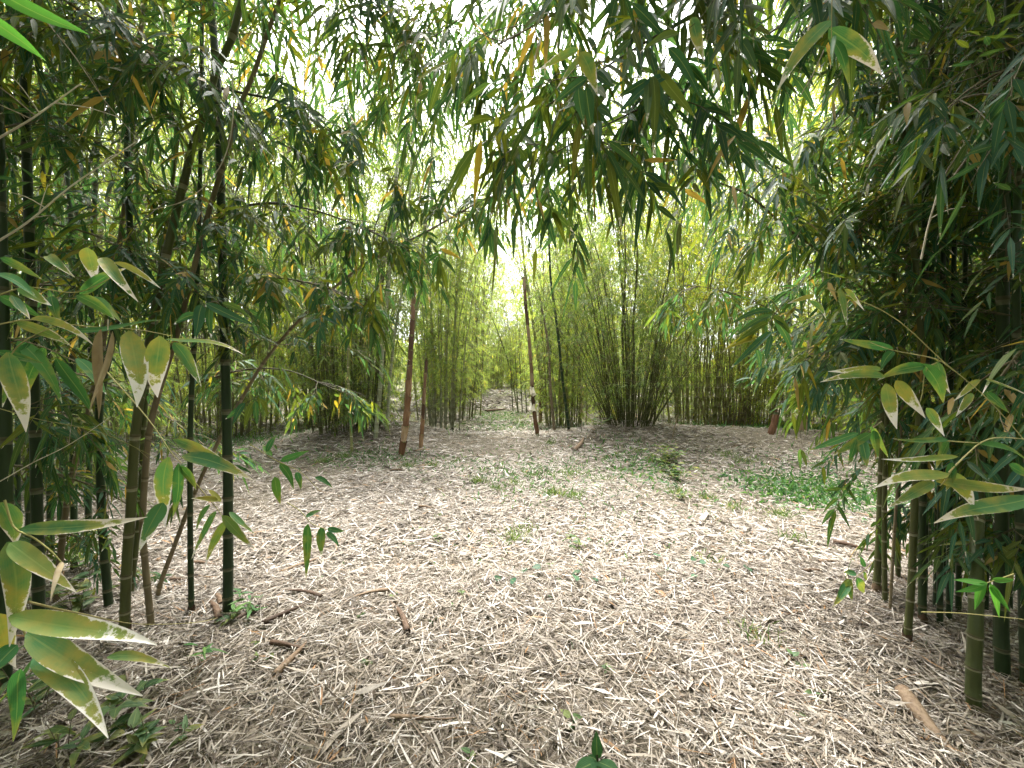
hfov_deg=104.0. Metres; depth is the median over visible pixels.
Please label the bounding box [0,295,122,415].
bamboo branch
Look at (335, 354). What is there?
bamboo clump
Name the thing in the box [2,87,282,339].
bamboo branch
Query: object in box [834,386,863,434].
bamboo stalk
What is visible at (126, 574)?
bamboo stalk
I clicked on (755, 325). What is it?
bamboo branch
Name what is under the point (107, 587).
bamboo stalk
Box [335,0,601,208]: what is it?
bamboo branch
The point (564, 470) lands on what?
grass tuft
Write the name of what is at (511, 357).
bamboo clump
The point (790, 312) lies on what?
bamboo stalk
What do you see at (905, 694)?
fallen sheath
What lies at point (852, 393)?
bamboo stalk
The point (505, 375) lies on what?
bamboo clump
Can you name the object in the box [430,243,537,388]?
bamboo clump
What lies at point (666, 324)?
bamboo branch
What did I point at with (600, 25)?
sky
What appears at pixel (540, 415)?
sheathed bamboo stalk
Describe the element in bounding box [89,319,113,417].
dry leaf
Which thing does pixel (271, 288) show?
bamboo branch
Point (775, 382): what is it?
bamboo clump
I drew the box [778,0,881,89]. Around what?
bamboo branch
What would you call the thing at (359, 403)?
bamboo branch
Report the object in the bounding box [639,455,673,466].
grass tuft
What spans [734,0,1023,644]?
bamboo stalk
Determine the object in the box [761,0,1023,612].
bamboo stalk
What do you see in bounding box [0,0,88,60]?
bamboo branch
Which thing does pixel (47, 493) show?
bamboo stalk
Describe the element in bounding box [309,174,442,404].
bamboo clump
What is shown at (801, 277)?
bamboo stalk
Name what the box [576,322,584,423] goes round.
sheathed bamboo stalk
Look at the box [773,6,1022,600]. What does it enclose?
bamboo stalk
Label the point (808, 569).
fallen sheath
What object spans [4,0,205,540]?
bamboo stalk
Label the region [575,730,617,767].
sapling
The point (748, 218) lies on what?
bamboo branch
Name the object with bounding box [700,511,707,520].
fallen sheath
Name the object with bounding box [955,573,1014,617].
bamboo branch
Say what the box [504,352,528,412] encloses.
bamboo stalk
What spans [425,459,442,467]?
grass tuft
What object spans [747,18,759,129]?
dry twig
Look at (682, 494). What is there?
weed
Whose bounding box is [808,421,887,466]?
bamboo branch
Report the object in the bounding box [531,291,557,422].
bamboo stalk
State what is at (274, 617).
fallen sheath
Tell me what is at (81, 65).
dry twig
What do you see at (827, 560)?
fallen sheath
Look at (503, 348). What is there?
bamboo stalk
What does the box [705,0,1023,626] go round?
bamboo stalk
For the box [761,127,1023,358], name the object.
bamboo branch
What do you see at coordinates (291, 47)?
bamboo branch
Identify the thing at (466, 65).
bamboo branch
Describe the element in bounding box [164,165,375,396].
bamboo clump
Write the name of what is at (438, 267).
bamboo branch
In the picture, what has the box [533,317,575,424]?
bamboo stalk
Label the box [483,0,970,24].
bamboo branch
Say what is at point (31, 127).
bamboo stalk
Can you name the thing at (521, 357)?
bamboo clump
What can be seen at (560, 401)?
bamboo clump
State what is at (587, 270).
bamboo clump
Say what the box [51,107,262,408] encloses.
bamboo clump
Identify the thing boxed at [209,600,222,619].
fallen sheath
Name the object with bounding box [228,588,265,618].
weed
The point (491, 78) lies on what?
bamboo branch
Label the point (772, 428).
sheathed bamboo stalk
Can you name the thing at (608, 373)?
bamboo clump
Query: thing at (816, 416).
bamboo clump
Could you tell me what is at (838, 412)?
bamboo clump
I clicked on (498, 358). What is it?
bamboo clump
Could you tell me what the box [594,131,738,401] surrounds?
bamboo clump
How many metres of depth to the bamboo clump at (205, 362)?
10.92 m
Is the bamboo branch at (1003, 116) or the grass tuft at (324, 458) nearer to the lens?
the bamboo branch at (1003, 116)
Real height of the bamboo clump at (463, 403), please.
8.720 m
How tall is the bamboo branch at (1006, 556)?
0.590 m
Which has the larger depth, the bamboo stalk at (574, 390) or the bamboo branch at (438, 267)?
the bamboo stalk at (574, 390)
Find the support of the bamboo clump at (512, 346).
on the ground at (738, 434)
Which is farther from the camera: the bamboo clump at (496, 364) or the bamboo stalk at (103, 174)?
the bamboo clump at (496, 364)
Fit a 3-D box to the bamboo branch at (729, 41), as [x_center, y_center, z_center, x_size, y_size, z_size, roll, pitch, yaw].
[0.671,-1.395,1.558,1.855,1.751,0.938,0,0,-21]
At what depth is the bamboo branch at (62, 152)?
2.31 m
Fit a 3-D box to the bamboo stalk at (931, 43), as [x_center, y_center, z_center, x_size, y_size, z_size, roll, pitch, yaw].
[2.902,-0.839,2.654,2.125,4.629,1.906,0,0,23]
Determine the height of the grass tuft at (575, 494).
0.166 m
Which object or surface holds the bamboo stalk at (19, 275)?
on the ground at (738, 434)
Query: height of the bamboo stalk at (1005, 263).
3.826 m
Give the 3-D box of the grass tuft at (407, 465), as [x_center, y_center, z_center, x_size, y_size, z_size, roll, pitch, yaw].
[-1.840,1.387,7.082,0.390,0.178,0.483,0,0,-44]
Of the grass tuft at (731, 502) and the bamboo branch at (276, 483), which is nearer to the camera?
the bamboo branch at (276, 483)
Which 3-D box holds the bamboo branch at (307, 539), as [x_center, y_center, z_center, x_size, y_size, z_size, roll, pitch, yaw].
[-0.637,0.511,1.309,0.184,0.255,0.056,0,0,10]
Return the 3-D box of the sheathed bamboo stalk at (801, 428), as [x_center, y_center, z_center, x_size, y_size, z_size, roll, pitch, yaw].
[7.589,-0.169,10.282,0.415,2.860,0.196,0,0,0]
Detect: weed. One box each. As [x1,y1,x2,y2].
[0,645,53,719]
[20,708,109,767]
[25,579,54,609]
[46,569,141,611]
[49,529,110,574]
[82,675,169,728]
[89,713,143,742]
[110,707,166,766]
[168,714,205,747]
[182,642,228,675]
[216,609,241,627]
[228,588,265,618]
[461,747,476,767]
[560,709,582,729]
[566,534,590,548]
[584,412,612,430]
[642,443,689,463]
[653,456,699,480]
[675,491,690,498]
[786,648,814,670]
[804,689,826,703]
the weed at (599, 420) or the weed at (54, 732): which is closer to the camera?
the weed at (54, 732)
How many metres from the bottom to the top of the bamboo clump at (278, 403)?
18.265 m
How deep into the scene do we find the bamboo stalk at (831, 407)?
9.63 m
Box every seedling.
[253,651,273,659]
[358,658,371,666]
[602,663,616,675]
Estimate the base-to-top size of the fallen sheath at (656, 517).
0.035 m
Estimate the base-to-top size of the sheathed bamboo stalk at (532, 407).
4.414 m
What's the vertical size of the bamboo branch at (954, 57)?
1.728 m
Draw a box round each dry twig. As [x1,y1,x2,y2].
[0,72,117,138]
[0,141,135,240]
[0,408,155,457]
[0,417,109,481]
[47,23,134,135]
[65,434,193,462]
[152,64,233,209]
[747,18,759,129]
[775,49,824,133]
[920,144,977,259]
[927,94,1014,175]
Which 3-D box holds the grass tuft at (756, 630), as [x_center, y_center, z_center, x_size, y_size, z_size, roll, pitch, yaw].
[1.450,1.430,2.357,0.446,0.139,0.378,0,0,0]
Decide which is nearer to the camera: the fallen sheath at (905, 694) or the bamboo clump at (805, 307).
the fallen sheath at (905, 694)
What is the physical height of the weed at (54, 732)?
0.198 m
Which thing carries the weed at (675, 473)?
on the ground at (738, 434)
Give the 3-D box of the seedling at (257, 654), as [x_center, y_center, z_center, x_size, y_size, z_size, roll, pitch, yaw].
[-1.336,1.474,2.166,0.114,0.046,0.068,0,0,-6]
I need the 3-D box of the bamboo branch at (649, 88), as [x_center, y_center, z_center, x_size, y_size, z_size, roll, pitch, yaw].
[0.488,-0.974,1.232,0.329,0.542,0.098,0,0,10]
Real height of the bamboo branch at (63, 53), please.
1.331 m
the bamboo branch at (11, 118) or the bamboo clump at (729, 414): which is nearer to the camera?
the bamboo branch at (11, 118)
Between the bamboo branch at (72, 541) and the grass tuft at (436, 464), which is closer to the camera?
the bamboo branch at (72, 541)
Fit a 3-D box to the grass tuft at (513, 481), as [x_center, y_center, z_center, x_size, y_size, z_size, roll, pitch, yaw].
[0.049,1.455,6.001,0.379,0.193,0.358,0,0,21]
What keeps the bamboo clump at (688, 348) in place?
on the ground at (738, 434)
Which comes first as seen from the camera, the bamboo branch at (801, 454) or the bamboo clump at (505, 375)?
the bamboo branch at (801, 454)
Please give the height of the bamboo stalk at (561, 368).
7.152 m
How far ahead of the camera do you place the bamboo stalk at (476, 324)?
17.26 m
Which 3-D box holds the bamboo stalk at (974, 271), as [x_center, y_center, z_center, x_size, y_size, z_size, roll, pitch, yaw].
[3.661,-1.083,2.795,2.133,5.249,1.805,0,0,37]
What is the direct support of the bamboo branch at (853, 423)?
attached to the bamboo stalk at (929, 529)
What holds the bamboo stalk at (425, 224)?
on the ground at (738, 434)
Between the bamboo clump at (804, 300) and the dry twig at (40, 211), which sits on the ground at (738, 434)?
the bamboo clump at (804, 300)
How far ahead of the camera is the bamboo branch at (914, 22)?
2.18 m
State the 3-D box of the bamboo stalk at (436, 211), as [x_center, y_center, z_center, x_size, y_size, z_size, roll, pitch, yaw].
[-0.885,0.028,2.674,3.112,2.960,1.073,0,0,0]
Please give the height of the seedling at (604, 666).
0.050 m
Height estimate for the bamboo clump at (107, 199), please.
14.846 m
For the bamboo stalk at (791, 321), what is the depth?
9.79 m
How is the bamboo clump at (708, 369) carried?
on the ground at (738, 434)
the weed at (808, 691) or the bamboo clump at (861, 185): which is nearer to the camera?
the weed at (808, 691)
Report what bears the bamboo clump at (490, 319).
on the ground at (738, 434)
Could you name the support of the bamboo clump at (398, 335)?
on the ground at (738, 434)
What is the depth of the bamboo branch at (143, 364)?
0.95 m
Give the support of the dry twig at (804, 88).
hanging from the bamboo branch at (729, 41)
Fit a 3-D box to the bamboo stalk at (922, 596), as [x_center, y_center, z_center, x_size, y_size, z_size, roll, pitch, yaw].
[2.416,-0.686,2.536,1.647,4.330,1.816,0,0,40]
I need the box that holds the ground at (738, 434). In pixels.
[0,380,1023,767]
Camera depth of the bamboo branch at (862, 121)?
2.15 m
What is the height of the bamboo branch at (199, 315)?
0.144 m
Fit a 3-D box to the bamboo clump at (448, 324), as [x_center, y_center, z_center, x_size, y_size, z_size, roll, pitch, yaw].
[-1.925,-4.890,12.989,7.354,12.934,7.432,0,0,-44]
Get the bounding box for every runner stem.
[27,601,216,624]
[921,611,1023,619]
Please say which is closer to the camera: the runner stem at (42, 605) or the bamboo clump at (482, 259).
the runner stem at (42, 605)
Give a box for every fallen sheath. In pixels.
[168,577,187,580]
[194,560,221,565]
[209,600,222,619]
[213,592,221,603]
[233,605,263,619]
[261,599,315,625]
[269,639,308,648]
[271,641,306,674]
[275,589,322,597]
[281,556,321,571]
[341,587,392,600]
[389,714,455,720]
[391,601,410,632]
[485,408,506,411]
[572,437,583,450]
[651,515,665,523]
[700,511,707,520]
[803,568,828,571]
[819,559,839,561]
[833,539,871,550]
[894,684,954,751]
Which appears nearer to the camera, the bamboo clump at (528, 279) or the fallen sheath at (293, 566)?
the fallen sheath at (293, 566)
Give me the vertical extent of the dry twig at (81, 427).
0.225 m
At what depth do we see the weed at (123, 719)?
1.69 m
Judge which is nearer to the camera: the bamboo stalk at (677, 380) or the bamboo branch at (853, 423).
the bamboo branch at (853, 423)
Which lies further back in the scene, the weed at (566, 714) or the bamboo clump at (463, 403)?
the bamboo clump at (463, 403)
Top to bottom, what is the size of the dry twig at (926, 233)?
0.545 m
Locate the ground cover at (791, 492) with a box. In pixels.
[13,408,931,657]
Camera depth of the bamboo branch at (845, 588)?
1.90 m
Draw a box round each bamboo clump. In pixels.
[0,0,290,495]
[0,0,340,448]
[9,66,207,426]
[10,65,293,434]
[11,2,339,425]
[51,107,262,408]
[67,0,438,424]
[83,0,402,441]
[102,127,302,415]
[157,0,508,437]
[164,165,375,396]
[175,6,436,425]
[184,58,482,429]
[220,22,484,417]
[271,184,425,391]
[306,0,556,429]
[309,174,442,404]
[351,23,550,399]
[355,198,523,407]
[371,194,506,421]
[377,104,535,389]
[426,233,530,393]
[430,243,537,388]
[432,200,522,387]
[459,69,639,427]
[460,249,513,384]
[464,19,622,391]
[478,233,556,389]
[481,255,538,386]
[482,307,515,387]
[486,236,547,388]
[487,287,529,382]
[489,200,631,406]
[490,233,580,394]
[498,316,533,386]
[509,0,791,426]
[515,0,833,419]
[519,179,622,393]
[527,1,875,425]
[527,183,724,390]
[530,173,738,420]
[539,182,659,405]
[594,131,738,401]
[631,220,798,426]
[642,71,876,425]
[645,1,855,418]
[658,0,870,423]
[703,226,800,394]
[729,152,884,409]
[744,108,957,433]
[746,11,979,417]
[755,1,1022,425]
[762,251,862,386]
[791,16,1023,435]
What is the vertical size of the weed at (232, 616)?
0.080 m
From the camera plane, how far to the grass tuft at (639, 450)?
8.22 m
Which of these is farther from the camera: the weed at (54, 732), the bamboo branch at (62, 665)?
the weed at (54, 732)
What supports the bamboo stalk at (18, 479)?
on the ground at (738, 434)
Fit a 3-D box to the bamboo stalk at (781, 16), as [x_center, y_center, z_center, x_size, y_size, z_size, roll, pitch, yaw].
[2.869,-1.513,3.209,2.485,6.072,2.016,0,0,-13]
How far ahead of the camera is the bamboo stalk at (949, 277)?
3.45 m
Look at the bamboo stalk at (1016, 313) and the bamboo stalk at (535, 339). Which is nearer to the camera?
the bamboo stalk at (1016, 313)
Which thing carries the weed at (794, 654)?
on the ground at (738, 434)
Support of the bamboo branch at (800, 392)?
attached to the bamboo stalk at (884, 509)
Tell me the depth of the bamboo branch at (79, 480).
2.60 m
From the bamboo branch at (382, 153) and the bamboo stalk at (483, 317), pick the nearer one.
the bamboo branch at (382, 153)
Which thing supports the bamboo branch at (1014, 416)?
attached to the bamboo stalk at (1016, 313)
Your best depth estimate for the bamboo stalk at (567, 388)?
15.49 m
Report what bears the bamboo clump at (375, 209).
on the ground at (738, 434)
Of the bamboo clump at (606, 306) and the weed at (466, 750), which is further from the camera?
the bamboo clump at (606, 306)
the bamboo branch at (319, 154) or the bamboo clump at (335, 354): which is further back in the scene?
the bamboo clump at (335, 354)
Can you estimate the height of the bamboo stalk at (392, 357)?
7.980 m
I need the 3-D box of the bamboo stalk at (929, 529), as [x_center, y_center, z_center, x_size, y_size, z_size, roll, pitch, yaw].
[3.211,-1.273,2.968,2.352,5.581,2.307,0,0,28]
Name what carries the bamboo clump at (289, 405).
on the ground at (738, 434)
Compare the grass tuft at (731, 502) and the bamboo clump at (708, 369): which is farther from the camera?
the bamboo clump at (708, 369)
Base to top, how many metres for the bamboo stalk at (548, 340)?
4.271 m
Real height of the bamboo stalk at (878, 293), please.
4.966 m
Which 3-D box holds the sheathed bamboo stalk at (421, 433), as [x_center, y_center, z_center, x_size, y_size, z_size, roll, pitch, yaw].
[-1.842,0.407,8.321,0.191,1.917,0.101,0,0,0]
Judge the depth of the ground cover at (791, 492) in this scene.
6.50 m
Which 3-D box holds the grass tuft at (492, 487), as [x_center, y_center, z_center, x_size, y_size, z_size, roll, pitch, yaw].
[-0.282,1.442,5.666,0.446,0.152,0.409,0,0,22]
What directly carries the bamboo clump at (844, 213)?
on the ground at (738, 434)
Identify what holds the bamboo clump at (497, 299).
on the ground at (738, 434)
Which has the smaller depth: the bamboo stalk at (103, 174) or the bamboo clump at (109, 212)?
the bamboo stalk at (103, 174)
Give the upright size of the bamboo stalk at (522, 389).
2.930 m
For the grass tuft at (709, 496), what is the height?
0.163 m
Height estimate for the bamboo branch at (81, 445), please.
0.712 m
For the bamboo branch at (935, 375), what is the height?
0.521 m
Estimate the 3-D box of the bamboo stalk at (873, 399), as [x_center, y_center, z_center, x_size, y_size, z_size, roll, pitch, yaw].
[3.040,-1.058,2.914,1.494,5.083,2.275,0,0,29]
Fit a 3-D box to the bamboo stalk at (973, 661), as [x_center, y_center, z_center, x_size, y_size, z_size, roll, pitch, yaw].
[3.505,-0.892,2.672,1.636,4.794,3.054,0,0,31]
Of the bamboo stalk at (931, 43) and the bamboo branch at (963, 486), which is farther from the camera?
the bamboo stalk at (931, 43)
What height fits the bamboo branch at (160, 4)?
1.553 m
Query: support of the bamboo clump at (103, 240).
on the ground at (738, 434)
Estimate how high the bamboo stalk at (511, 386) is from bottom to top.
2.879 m
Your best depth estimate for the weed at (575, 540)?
3.57 m
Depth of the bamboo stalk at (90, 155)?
4.11 m
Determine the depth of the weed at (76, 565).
3.04 m
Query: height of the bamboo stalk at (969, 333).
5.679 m
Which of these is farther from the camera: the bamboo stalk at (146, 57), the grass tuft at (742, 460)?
the grass tuft at (742, 460)
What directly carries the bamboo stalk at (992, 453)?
on the ground at (738, 434)
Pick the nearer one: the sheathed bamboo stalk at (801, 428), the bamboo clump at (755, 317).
the sheathed bamboo stalk at (801, 428)
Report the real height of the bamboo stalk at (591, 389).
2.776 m
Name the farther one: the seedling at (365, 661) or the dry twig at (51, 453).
the seedling at (365, 661)
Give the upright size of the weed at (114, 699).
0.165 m
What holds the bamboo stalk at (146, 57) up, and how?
on the ground at (738, 434)
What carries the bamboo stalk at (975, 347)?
on the ground at (738, 434)
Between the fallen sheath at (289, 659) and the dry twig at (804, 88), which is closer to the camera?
the dry twig at (804, 88)
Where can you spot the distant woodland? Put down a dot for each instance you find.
(491, 359)
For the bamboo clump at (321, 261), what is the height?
10.790 m
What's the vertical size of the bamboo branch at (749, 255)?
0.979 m
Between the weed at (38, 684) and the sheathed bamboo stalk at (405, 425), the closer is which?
the weed at (38, 684)
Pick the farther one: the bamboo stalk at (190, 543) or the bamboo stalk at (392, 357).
the bamboo stalk at (392, 357)
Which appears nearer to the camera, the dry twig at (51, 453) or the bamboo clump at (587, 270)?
the dry twig at (51, 453)
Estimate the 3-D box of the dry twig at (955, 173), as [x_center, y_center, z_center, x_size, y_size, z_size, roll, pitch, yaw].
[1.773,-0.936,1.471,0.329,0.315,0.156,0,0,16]
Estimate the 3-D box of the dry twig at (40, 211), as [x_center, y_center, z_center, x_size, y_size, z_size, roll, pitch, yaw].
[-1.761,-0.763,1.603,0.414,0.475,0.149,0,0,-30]
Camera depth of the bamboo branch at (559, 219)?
2.00 m
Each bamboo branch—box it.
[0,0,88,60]
[0,0,254,73]
[0,0,322,211]
[0,247,243,431]
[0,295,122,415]
[0,500,170,740]
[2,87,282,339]
[6,0,303,167]
[7,213,272,360]
[12,406,144,518]
[13,463,152,565]
[14,361,271,526]
[18,517,171,595]
[84,0,307,93]
[107,371,252,550]
[174,301,255,338]
[177,359,390,437]
[191,483,253,565]
[194,81,425,246]
[202,193,459,356]
[226,0,516,233]
[226,396,267,429]
[228,263,409,365]
[250,435,332,504]
[287,100,525,178]
[287,502,343,576]
[332,0,517,202]
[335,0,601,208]
[402,0,721,218]
[418,241,462,295]
[428,0,611,181]
[440,0,843,248]
[449,0,1000,330]
[453,120,953,305]
[473,200,506,261]
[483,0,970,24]
[533,185,572,253]
[538,114,909,278]
[539,27,615,134]
[616,0,712,151]
[644,285,904,442]
[665,50,855,246]
[684,136,881,285]
[718,0,1023,85]
[723,301,793,369]
[730,0,1023,249]
[752,266,1023,441]
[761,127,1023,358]
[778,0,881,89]
[787,288,1023,439]
[798,433,806,469]
[807,339,1023,528]
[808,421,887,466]
[821,398,1014,563]
[833,556,872,606]
[845,490,1015,599]
[849,0,1023,245]
[875,437,1023,522]
[883,336,1023,562]
[886,5,1003,125]
[907,514,1023,621]
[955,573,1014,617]
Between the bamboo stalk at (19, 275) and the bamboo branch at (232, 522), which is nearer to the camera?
the bamboo branch at (232, 522)
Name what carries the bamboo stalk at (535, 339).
on the ground at (738, 434)
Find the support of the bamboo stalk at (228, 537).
on the ground at (738, 434)
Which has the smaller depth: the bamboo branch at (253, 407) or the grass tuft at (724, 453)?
the bamboo branch at (253, 407)
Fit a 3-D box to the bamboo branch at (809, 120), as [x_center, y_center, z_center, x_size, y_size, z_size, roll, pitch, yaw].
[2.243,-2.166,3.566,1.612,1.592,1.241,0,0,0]
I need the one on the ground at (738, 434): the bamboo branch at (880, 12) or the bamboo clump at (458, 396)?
the bamboo clump at (458, 396)
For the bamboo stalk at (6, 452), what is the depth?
1.92 m
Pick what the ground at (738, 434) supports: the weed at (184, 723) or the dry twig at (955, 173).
the weed at (184, 723)
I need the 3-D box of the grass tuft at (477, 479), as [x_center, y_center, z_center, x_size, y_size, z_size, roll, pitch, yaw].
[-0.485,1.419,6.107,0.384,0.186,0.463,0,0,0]
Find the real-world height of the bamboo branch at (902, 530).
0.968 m
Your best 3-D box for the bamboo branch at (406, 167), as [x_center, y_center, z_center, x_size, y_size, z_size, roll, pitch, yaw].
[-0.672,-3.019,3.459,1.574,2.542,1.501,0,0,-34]
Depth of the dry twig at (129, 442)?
2.22 m
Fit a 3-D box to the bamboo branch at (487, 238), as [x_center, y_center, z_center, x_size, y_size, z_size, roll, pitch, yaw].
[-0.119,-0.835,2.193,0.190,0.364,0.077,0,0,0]
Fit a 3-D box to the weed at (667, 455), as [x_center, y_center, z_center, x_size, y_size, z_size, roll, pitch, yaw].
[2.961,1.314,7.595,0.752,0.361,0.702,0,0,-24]
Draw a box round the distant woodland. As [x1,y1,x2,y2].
[169,302,782,382]
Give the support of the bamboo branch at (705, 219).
attached to the bamboo stalk at (876, 579)
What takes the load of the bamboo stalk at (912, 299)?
on the ground at (738, 434)
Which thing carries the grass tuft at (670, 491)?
on the ground at (738, 434)
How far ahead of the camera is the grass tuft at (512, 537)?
3.81 m
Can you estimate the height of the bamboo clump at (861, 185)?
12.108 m
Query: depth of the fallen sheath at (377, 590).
2.78 m
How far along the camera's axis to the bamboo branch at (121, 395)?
2.89 m
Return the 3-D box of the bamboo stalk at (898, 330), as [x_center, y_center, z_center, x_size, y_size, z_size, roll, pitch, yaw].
[2.752,-0.859,2.584,2.406,4.664,1.944,0,0,0]
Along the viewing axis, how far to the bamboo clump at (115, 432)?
10.45 m
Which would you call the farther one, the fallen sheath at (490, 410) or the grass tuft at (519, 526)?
the fallen sheath at (490, 410)
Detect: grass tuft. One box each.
[308,454,336,462]
[335,449,355,458]
[398,460,418,468]
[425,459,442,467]
[467,472,491,484]
[484,481,509,492]
[487,522,532,544]
[503,476,525,485]
[503,519,539,535]
[534,484,570,497]
[546,466,596,480]
[557,488,585,500]
[587,474,614,481]
[630,447,646,455]
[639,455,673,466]
[659,483,692,496]
[692,488,721,500]
[695,547,728,569]
[705,446,742,458]
[718,499,752,513]
[721,453,757,464]
[722,615,810,651]
[760,505,800,520]
[774,528,812,544]
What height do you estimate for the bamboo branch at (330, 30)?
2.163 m
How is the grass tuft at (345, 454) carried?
on the ground at (738, 434)
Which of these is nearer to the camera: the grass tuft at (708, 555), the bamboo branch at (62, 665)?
the bamboo branch at (62, 665)
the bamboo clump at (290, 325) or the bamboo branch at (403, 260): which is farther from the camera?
the bamboo clump at (290, 325)
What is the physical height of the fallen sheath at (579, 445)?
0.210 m
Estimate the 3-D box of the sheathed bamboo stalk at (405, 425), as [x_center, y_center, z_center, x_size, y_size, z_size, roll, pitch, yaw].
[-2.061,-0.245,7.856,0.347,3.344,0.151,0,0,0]
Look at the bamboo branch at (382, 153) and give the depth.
3.48 m
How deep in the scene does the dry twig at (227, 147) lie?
1.90 m
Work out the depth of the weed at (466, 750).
1.58 m
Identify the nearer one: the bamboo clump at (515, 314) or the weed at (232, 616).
the weed at (232, 616)
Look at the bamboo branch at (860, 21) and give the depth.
1.77 m
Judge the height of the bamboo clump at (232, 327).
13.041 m
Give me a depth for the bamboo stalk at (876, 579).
2.71 m
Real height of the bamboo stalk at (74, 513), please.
5.686 m
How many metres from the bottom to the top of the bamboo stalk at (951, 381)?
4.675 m
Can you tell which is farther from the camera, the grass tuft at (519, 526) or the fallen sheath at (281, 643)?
the grass tuft at (519, 526)
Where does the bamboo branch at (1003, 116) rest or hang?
attached to the bamboo stalk at (1016, 313)
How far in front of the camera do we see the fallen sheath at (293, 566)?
3.21 m
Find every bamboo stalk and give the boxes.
[0,0,178,694]
[0,0,229,608]
[0,0,264,610]
[0,0,429,629]
[2,0,138,378]
[2,17,231,569]
[4,0,155,345]
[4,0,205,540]
[4,0,224,552]
[5,9,86,308]
[6,46,177,510]
[7,0,277,519]
[7,0,294,602]
[8,0,255,545]
[10,0,305,595]
[10,0,394,614]
[42,0,307,613]
[55,0,413,628]
[155,155,605,599]
[308,223,378,452]
[338,5,457,438]
[366,99,443,430]
[394,55,465,412]
[398,287,415,455]
[419,359,427,447]
[468,231,487,416]
[472,206,499,415]
[474,286,524,406]
[495,359,523,409]
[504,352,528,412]
[509,166,547,423]
[512,353,534,412]
[513,353,527,412]
[516,283,575,431]
[521,175,576,429]
[523,276,538,434]
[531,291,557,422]
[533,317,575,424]
[538,366,542,421]
[551,326,584,421]
[553,340,584,421]
[572,356,608,422]
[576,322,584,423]
[666,307,692,418]
[672,415,677,436]
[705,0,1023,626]
[725,0,1023,577]
[734,0,1023,604]
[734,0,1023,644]
[734,10,1023,572]
[738,232,829,433]
[742,0,1023,593]
[750,3,995,608]
[757,0,1023,627]
[757,6,1001,565]
[758,0,1023,560]
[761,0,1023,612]
[761,0,1023,686]
[767,4,1023,613]
[767,410,778,434]
[771,1,1022,455]
[772,0,1023,572]
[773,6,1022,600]
[778,0,1023,621]
[778,2,1023,597]
[798,357,857,437]
[799,322,814,431]
[803,4,1023,365]
[803,212,1022,613]
[815,13,1023,374]
[825,0,1023,682]
[832,0,1023,589]
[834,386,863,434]
[842,0,983,415]
[849,44,1023,577]
[852,0,1023,613]
[875,50,1022,716]
[876,14,982,560]
[876,56,1022,357]
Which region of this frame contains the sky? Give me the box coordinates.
[4,0,929,378]
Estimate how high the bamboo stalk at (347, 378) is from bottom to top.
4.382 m
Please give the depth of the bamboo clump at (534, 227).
27.57 m
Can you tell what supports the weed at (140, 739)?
on the ground at (738, 434)
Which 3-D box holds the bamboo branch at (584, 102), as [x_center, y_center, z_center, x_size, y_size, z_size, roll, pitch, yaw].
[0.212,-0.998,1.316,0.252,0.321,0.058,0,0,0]
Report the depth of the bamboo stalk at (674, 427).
9.23 m
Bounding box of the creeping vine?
[491,553,773,586]
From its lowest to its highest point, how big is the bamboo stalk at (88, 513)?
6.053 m
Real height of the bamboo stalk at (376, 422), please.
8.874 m
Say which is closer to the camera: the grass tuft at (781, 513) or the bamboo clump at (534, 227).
the grass tuft at (781, 513)
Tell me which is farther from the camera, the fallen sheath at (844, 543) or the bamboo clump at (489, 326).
the bamboo clump at (489, 326)
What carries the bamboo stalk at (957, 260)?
on the ground at (738, 434)
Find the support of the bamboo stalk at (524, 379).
on the ground at (738, 434)
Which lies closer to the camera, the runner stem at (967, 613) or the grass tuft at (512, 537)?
the runner stem at (967, 613)
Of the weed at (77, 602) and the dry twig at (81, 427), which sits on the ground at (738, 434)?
the weed at (77, 602)
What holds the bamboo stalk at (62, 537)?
on the ground at (738, 434)
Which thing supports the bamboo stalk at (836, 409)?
on the ground at (738, 434)
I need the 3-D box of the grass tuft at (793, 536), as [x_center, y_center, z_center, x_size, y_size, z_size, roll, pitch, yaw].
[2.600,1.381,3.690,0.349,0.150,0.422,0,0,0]
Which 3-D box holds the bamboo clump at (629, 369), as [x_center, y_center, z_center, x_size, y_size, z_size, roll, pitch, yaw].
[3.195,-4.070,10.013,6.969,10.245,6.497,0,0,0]
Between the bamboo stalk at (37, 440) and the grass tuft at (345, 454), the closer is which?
the bamboo stalk at (37, 440)
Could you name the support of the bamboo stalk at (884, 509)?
on the ground at (738, 434)
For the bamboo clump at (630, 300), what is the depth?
30.33 m
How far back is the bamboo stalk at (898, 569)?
2.61 m

